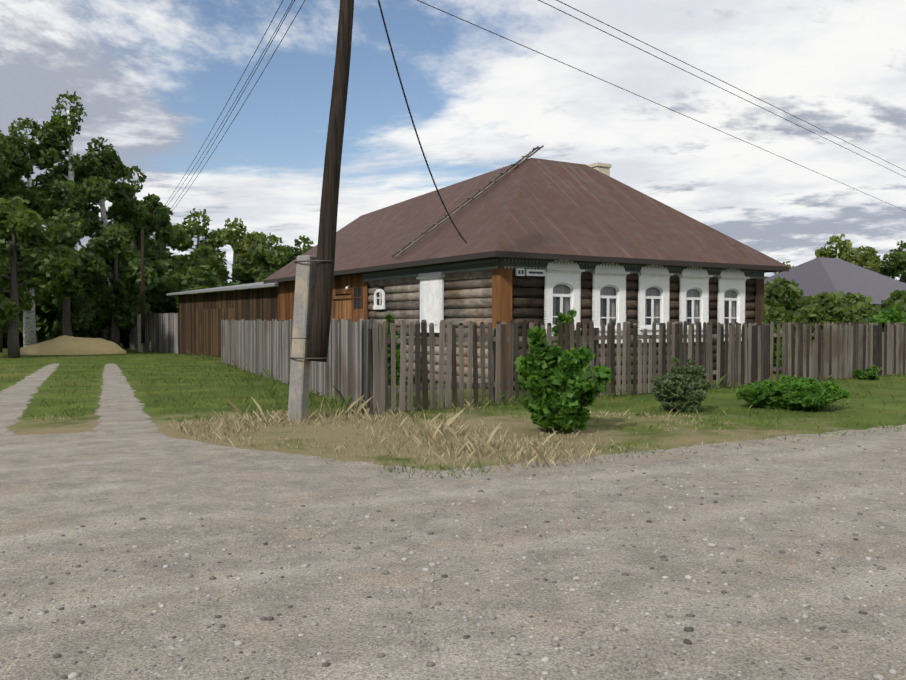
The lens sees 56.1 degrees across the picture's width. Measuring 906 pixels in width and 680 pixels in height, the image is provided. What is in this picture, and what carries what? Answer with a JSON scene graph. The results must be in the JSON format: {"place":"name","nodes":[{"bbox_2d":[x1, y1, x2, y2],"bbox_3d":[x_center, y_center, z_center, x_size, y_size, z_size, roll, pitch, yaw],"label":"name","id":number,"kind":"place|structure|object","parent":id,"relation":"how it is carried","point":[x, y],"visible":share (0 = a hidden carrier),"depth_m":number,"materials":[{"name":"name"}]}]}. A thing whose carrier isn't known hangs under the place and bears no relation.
{"place":"outdoors","nodes":[
{"label":"outdoors","id":0,"kind":"place"},
{"bbox_2d":[0,364,58,435],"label":"dirt track","id":1,"kind":"structure","parent":0,"point":[14,399],"depth_m":17.84,"materials":[{"name":"grey soil"}]},
{"bbox_2d":[91,364,164,435],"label":"dirt track","id":2,"kind":"structure","parent":0,"point":[118,410],"depth_m":15.16,"materials":[{"name":"grey soil"}]},
{"bbox_2d":[278,273,363,321],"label":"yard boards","id":3,"kind":"object","parent":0,"point":[286,292],"visible":0.04,"depth_m":27.07,"materials":[{"name":"brown wood"}]},
{"bbox_2d":[332,295,352,321],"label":"yard door","id":4,"kind":"structure","parent":3,"relation":"in","point":[342,307],"depth_m":26.49,"materials":[{"name":"brown wood"}]},
{"bbox_2d":[0,424,905,679],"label":"road","id":5,"kind":"structure","parent":0,"point":[734,654],"depth_m":4.94,"materials":[{"name":"grey gravel"}]},
{"bbox_2d":[0,431,541,574],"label":"lane apron","id":6,"kind":"object","parent":5,"relation":"on","point":[59,485],"visible":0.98,"depth_m":7.64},
{"bbox_2d":[0,441,905,679],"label":"road stones","id":7,"kind":"object","parent":5,"relation":"on","point":[326,663],"visible":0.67,"depth_m":4.91,"materials":[{"name":"grey gravel"}]},
{"bbox_2d":[0,343,905,478],"bbox_3d":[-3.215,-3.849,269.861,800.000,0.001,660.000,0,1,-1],"label":"ground","id":8,"kind":"structure","parent":0,"point":[27,425],"depth_m":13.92,"materials":[{"name":"green plant"}]},
{"bbox_2d":[0,153,14,266],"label":"tree","id":9,"kind":"object","parent":8,"relation":"on","point":[4,168],"visible":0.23,"depth_m":43.70,"materials":[{"name":"green plant"}]},
{"bbox_2d":[3,337,21,347],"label":"leaves","id":10,"kind":"object","parent":8,"relation":"on","point":[5,344],"depth_m":52.42,"materials":[{"name":"green plant"}]},
{"bbox_2d":[0,130,39,352],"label":"tree","id":11,"kind":"object","parent":8,"relation":"on","point":[11,182],"depth_m":44.46,"materials":[{"name":"green plant"}]},
{"bbox_2d":[3,284,58,347],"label":"leaves","id":12,"kind":"object","parent":8,"relation":"on","point":[44,321],"visible":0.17,"depth_m":50.80,"materials":[{"name":"green plant"}]},
{"bbox_2d":[0,117,65,346],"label":"tree","id":13,"kind":"object","parent":8,"relation":"on","point":[42,157],"depth_m":47.32,"materials":[{"name":"green plant"}]},
{"bbox_2d":[0,194,79,357],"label":"tree","id":14,"kind":"object","parent":8,"relation":"on","point":[23,221],"depth_m":37.70,"materials":[{"name":"green plant"}]},
{"bbox_2d":[18,208,106,335],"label":"tree","id":15,"kind":"object","parent":8,"relation":"on","point":[66,232],"depth_m":42.29,"materials":[{"name":"green plant"}]},
{"bbox_2d":[20,335,126,354],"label":"sand pile","id":16,"kind":"object","parent":8,"relation":"on","point":[65,345],"visible":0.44,"depth_m":41.55,"materials":[{"name":"beige sand"}]},
{"bbox_2d":[35,277,111,342],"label":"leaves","id":17,"kind":"object","parent":8,"relation":"on","point":[94,328],"visible":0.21,"depth_m":49.91,"materials":[{"name":"green plant"}]},
{"bbox_2d":[34,90,113,335],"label":"tree","id":18,"kind":"object","parent":8,"relation":"on","point":[57,127],"depth_m":48.95,"materials":[{"name":"green plant"}]},
{"bbox_2d":[80,136,147,340],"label":"tree","id":19,"kind":"object","parent":8,"relation":"on","point":[113,169],"depth_m":52.39,"materials":[{"name":"green plant"}]},
{"bbox_2d":[71,222,159,345],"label":"tree","id":20,"kind":"object","parent":8,"relation":"on","point":[108,244],"depth_m":46.06,"materials":[{"name":"green plant"}]},
{"bbox_2d":[89,254,183,347],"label":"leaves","id":21,"kind":"object","parent":8,"relation":"on","point":[163,267],"visible":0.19,"depth_m":51.29,"materials":[{"name":"green plant"}]},
{"bbox_2d":[137,314,142,351],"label":"pole stub","id":22,"kind":"object","parent":8,"relation":"on","point":[140,346],"visible":0.79,"depth_m":44.63,"materials":[{"name":"grey wood"}]},
{"bbox_2d":[141,230,144,342],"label":"wooden pole","id":23,"kind":"object","parent":8,"relation":"on","point":[142,294],"visible":1,"depth_m":44.50,"materials":[{"name":"brown wood"}]},
{"bbox_2d":[109,166,180,273],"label":"tree","id":24,"kind":"object","parent":8,"relation":"on","point":[154,207],"depth_m":55.94,"materials":[{"name":"green plant"}]},
{"bbox_2d":[129,313,177,353],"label":"fence","id":25,"kind":"object","parent":8,"relation":"on","point":[161,332],"visible":0.67,"depth_m":45.49,"materials":[{"name":"grey wood"}]},
{"bbox_2d":[124,204,210,269],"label":"tree","id":26,"kind":"object","parent":8,"relation":"on","point":[171,236],"depth_m":59.27,"materials":[{"name":"green plant"}]},
{"bbox_2d":[177,259,191,271],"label":"leaves","id":27,"kind":"object","parent":8,"relation":"on","point":[184,263],"visible":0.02,"depth_m":58.95,"materials":[{"name":"green plant"}]},
{"bbox_2d":[152,208,228,269],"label":"tree","id":28,"kind":"object","parent":8,"relation":"on","point":[209,250],"depth_m":65.35,"materials":[{"name":"green plant"}]},
{"bbox_2d":[154,263,245,348],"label":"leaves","id":29,"kind":"object","parent":8,"relation":"on","point":[186,280],"visible":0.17,"depth_m":50.53,"materials":[{"name":"green plant"}]},
{"bbox_2d":[179,287,278,356],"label":"shed walls","id":30,"kind":"structure","parent":8,"relation":"on","point":[255,304],"depth_m":37.55,"materials":[{"name":"brown wood"}]},
{"bbox_2d":[197,308,233,356],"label":"shed gate","id":31,"kind":"structure","parent":30,"relation":"attached to","point":[208,331],"depth_m":39.02,"materials":[{"name":"brown wood"}]},
{"bbox_2d":[166,282,277,295],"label":"shed roof","id":32,"kind":"structure","parent":30,"relation":"on","point":[249,285],"depth_m":37.30,"materials":[{"name":"grey metal"}]},
{"bbox_2d":[205,218,269,288],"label":"tree","id":33,"kind":"object","parent":8,"relation":"on","point":[248,239],"depth_m":62.90,"materials":[{"name":"green plant"}]},
{"bbox_2d":[231,232,291,288],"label":"tree","id":34,"kind":"object","parent":8,"relation":"on","point":[275,257],"depth_m":61.16,"materials":[{"name":"green plant"}]},
{"bbox_2d":[275,235,313,269],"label":"tree","id":35,"kind":"object","parent":8,"relation":"on","point":[297,252],"depth_m":64.89,"materials":[{"name":"green plant"}]},
{"bbox_2d":[221,318,374,411],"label":"fence planks","id":36,"kind":"object","parent":8,"relation":"on","point":[258,345],"visible":0.65,"depth_m":18.70,"materials":[{"name":"grey wood"}]},
{"bbox_2d":[287,255,316,421],"bbox_3d":[-2.404,0.121,13.473,0.475,2.914,0.343,0,1,-1],"label":"concrete post","id":37,"kind":"object","parent":8,"relation":"on","point":[302,318],"visible":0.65,"depth_m":13.38,"materials":[{"name":"grey concrete"}]},
{"bbox_2d":[288,260,332,358],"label":"wire bindings","id":38,"kind":"object","parent":37,"relation":"attached to","point":[310,261],"visible":0.73,"depth_m":13.23,"materials":[{"name":"black metal"}]},
{"bbox_2d":[307,0,353,361],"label":"wooden pole","id":39,"kind":"object","parent":37,"relation":"attached to","point":[321,316],"visible":0.94,"depth_m":13.29,"materials":[{"name":"brown wood"}]},
{"bbox_2d":[140,0,904,242],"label":"wires","id":40,"kind":"object","parent":39,"relation":"attached to","point":[411,115],"visible":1,"depth_m":19.75,"materials":[{"name":"black"}]},
{"bbox_2d":[383,312,406,384],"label":"nettle leaves","id":41,"kind":"object","parent":8,"relation":"on","point":[388,317],"depth_m":21.07,"materials":[{"name":"green plant"}]},
{"bbox_2d":[368,268,491,388],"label":"house logs","id":42,"kind":"object","parent":8,"relation":"on","point":[467,296],"visible":0.33,"depth_m":21.22,"materials":[{"name":"brown wood"}]},
{"bbox_2d":[364,257,511,390],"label":"corner boards","id":43,"kind":"object","parent":42,"relation":"attached to","point":[501,293],"visible":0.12,"depth_m":19.34,"materials":[{"name":"brown wood"}]},
{"bbox_2d":[514,326,612,433],"bbox_3d":[1.553,0.561,12.051,1.347,1.501,1.470,0,1,-1],"label":"lilac bush","id":44,"kind":"object","parent":8,"relation":"on","point":[562,378],"depth_m":11.81,"materials":[{"name":"green plant"}]},
{"bbox_2d":[551,308,581,351],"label":"garden nettles","id":45,"kind":"object","parent":8,"relation":"on","point":[563,318],"depth_m":18.20,"materials":[{"name":"green plant"}]},
{"bbox_2d":[368,326,863,414],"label":"fence rails","id":46,"kind":"object","parent":8,"relation":"on","point":[381,338],"visible":0.17,"depth_m":15.13,"materials":[{"name":"grey wood"}]},
{"bbox_2d":[372,320,905,412],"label":"fence pickets","id":47,"kind":"object","parent":46,"relation":"attached to","point":[878,347],"visible":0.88,"depth_m":18.51,"materials":[{"name":"grey wood"}]},
{"bbox_2d":[512,267,755,389],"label":"house logs","id":48,"kind":"object","parent":8,"relation":"on","point":[528,298],"visible":0.21,"depth_m":21.33,"materials":[{"name":"brown wood"}]},
{"bbox_2d":[373,268,749,334],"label":"white window frames","id":49,"kind":"structure","parent":48,"relation":"attached to","point":[432,297],"depth_m":21.76,"materials":[{"name":"white wood"}]},
{"bbox_2d":[378,287,736,323],"bbox_3d":[2.870,-0.873,22.377,10.048,1.066,4.603,0,1,-1],"label":"window glass","id":50,"kind":"object","parent":49,"relation":"in","point":[645,306],"visible":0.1,"depth_m":21.73,"materials":[{"name":"glass"}]},
{"bbox_2d":[553,284,735,324],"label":"window frames","id":51,"kind":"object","parent":49,"relation":"attached to","point":[653,291],"depth_m":21.82,"materials":[{"name":"white wood"}]},
{"bbox_2d":[363,257,763,278],"bbox_3d":[3.078,-1.858,22.280,11.414,0.240,6.086,0,1,-1],"label":"frieze board","id":52,"kind":"object","parent":48,"relation":"attached to","point":[518,264],"visible":0.36,"depth_m":21.26,"materials":[{"name":"wood"}]},
{"bbox_2d":[515,268,544,275],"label":"house number plates","id":53,"kind":"object","parent":52,"relation":"attached to","point":[526,272],"visible":0.79,"depth_m":19.59,"materials":[{"name":"white metal"}]},
{"bbox_2d":[518,270,542,273],"bbox_3d":[1.801,-1.560,19.620,0.720,0.090,0.004,-1,1,-32],"label":"sign lettering","id":54,"kind":"object","parent":53,"relation":"on","point":[530,272],"visible":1,"depth_m":19.62},
{"bbox_2d":[363,259,764,281],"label":"eaves trim","id":55,"kind":"structure","parent":52,"relation":"attached to","point":[444,272],"depth_m":21.26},
{"bbox_2d":[545,272,744,343],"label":"window casings","id":56,"kind":"structure","parent":48,"relation":"attached to","point":[553,279],"depth_m":21.52,"materials":[{"name":"white wood"}]},
{"bbox_2d":[547,260,744,276],"bbox_3d":[5.137,-1.821,21.711,6.918,0.240,0.025,-1,1,-32],"label":"window crown","id":57,"kind":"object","parent":56,"relation":"attached to","point":[643,269],"depth_m":21.56},
{"bbox_2d":[650,357,710,412],"bbox_3d":[4.011,0.809,14.856,1.112,1.012,1.024,0,1,-1],"label":"bush","id":58,"kind":"object","parent":8,"relation":"on","point":[695,388],"depth_m":14.71,"materials":[{"name":"green plant"}]},
{"bbox_2d":[764,306,789,332],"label":"hedge leaves","id":59,"kind":"object","parent":8,"relation":"on","point":[776,315],"visible":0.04,"depth_m":29.21,"materials":[{"name":"green plant"}]},
{"bbox_2d":[773,327,781,343],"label":"hedge leaves","id":60,"kind":"object","parent":8,"relation":"on","point":[774,340],"depth_m":31.71,"materials":[{"name":"green plant"}]},
{"bbox_2d":[764,261,793,278],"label":"tree","id":61,"kind":"object","parent":8,"relation":"on","point":[789,265],"depth_m":70.08,"materials":[{"name":"green plant"}]},
{"bbox_2d":[764,311,794,373],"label":"hedge leaves","id":62,"kind":"object","parent":8,"relation":"on","point":[774,351],"visible":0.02,"depth_m":26.11,"materials":[{"name":"green plant"}]},
{"bbox_2d":[736,375,849,410],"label":"nettle patch leaves","id":63,"kind":"object","parent":8,"relation":"on","point":[785,392],"visible":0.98,"depth_m":15.09,"materials":[{"name":"green plant"}]},
{"bbox_2d":[764,276,865,357],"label":"shrub leaves","id":64,"kind":"object","parent":8,"relation":"on","point":[775,293],"visible":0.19,"depth_m":35.73,"materials":[{"name":"green plant"}]},
{"bbox_2d":[793,291,862,362],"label":"hedge leaves","id":65,"kind":"object","parent":8,"relation":"on","point":[822,308],"visible":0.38,"depth_m":31.29,"materials":[{"name":"green plant"}]},
{"bbox_2d":[815,233,881,271],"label":"tree","id":66,"kind":"object","parent":8,"relation":"on","point":[869,259],"depth_m":73.80,"materials":[{"name":"green plant"}]},
{"bbox_2d":[853,365,878,379],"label":"weed leaves","id":67,"kind":"object","parent":8,"relation":"on","point":[870,373],"visible":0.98,"depth_m":23.13,"materials":[{"name":"green plant"}]},
{"bbox_2d":[827,290,905,329],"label":"shrub leaves","id":68,"kind":"object","parent":8,"relation":"on","point":[864,307],"visible":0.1,"depth_m":37.64,"materials":[{"name":"green plant"}]},
{"bbox_2d":[866,305,905,331],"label":"hedge leaves","id":69,"kind":"object","parent":8,"relation":"on","point":[888,315],"visible":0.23,"depth_m":36.39,"materials":[{"name":"green plant"}]},
{"bbox_2d":[876,240,905,282],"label":"tree","id":70,"kind":"object","parent":8,"relation":"on","point":[892,267],"depth_m":78.65,"materials":[{"name":"green plant"}]},
{"bbox_2d":[881,290,905,307],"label":"shrub leaves","id":71,"kind":"object","parent":8,"relation":"on","point":[896,296],"visible":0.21,"depth_m":41.00,"materials":[{"name":"green plant"}]},
{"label":"neighbouring walls","id":72,"kind":"object","parent":8,"relation":"on","visible":0},
{"bbox_2d":[764,257,905,304],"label":"neighbour roof","id":73,"kind":"structure","parent":72,"relation":"on","point":[818,275],"depth_m":50.38,"materials":[{"name":"grey metal"}]},
{"bbox_2d":[0,0,905,282],"label":"sky","id":74,"kind":"structure","parent":0,"point":[153,79],"materials":[{"name":"blue"}]},
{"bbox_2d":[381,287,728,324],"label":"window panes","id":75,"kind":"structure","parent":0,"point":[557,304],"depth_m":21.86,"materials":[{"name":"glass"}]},
{"bbox_2d":[264,158,788,279],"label":"house roof","id":76,"kind":"structure","parent":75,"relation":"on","point":[535,205],"depth_m":22.89,"materials":[{"name":"brown metal"}]},
{"bbox_2d":[392,145,543,257],"bbox_3d":[0.454,-3.899,23.665,4.403,3.343,0.401,0,1,-18],"label":"roof ladder","id":77,"kind":"object","parent":76,"relation":"on","point":[482,189],"visible":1,"depth_m":23.62,"materials":[{"name":"grey wood"}]},
{"bbox_2d":[263,251,788,283],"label":"roof eaves","id":78,"kind":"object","parent":76,"relation":"attached to","point":[493,254],"depth_m":21.12,"materials":[{"name":"grey"}]},
{"bbox_2d":[588,162,611,175],"bbox_3d":[4.523,-4.810,26.377,0.560,1.260,0.560,-1,1,-32],"label":"chimney","id":79,"kind":"object","parent":76,"relation":"on","point":[604,168],"visible":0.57,"depth_m":26.15,"materials":[{"name":"brick"}]},
{"bbox_2d":[755,277,763,367],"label":"corner boards","id":80,"kind":"object","parent":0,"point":[759,300],"visible":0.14,"depth_m":23.88,"materials":[{"name":"brown wood"}]},
{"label":"yard","id":81,"kind":"object","parent":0,"visible":0},
{"bbox_2d":[354,287,360,307],"bbox_3d":[-2.851,-1.273,25.560,0.020,0.620,0.500,-1,1,-32],"label":"dark yard window","id":82,"kind":"structure","parent":81,"relation":"attached to","point":[359,299],"depth_m":25.53,"materials":[{"name":"black glass"}]},
{"bbox_2d":[353,286,362,308],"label":"yard window bars","id":83,"kind":"object","parent":82,"relation":"attached to","point":[357,297],"visible":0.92,"depth_m":25.50,"materials":[{"name":"brown wood"}]}
]}

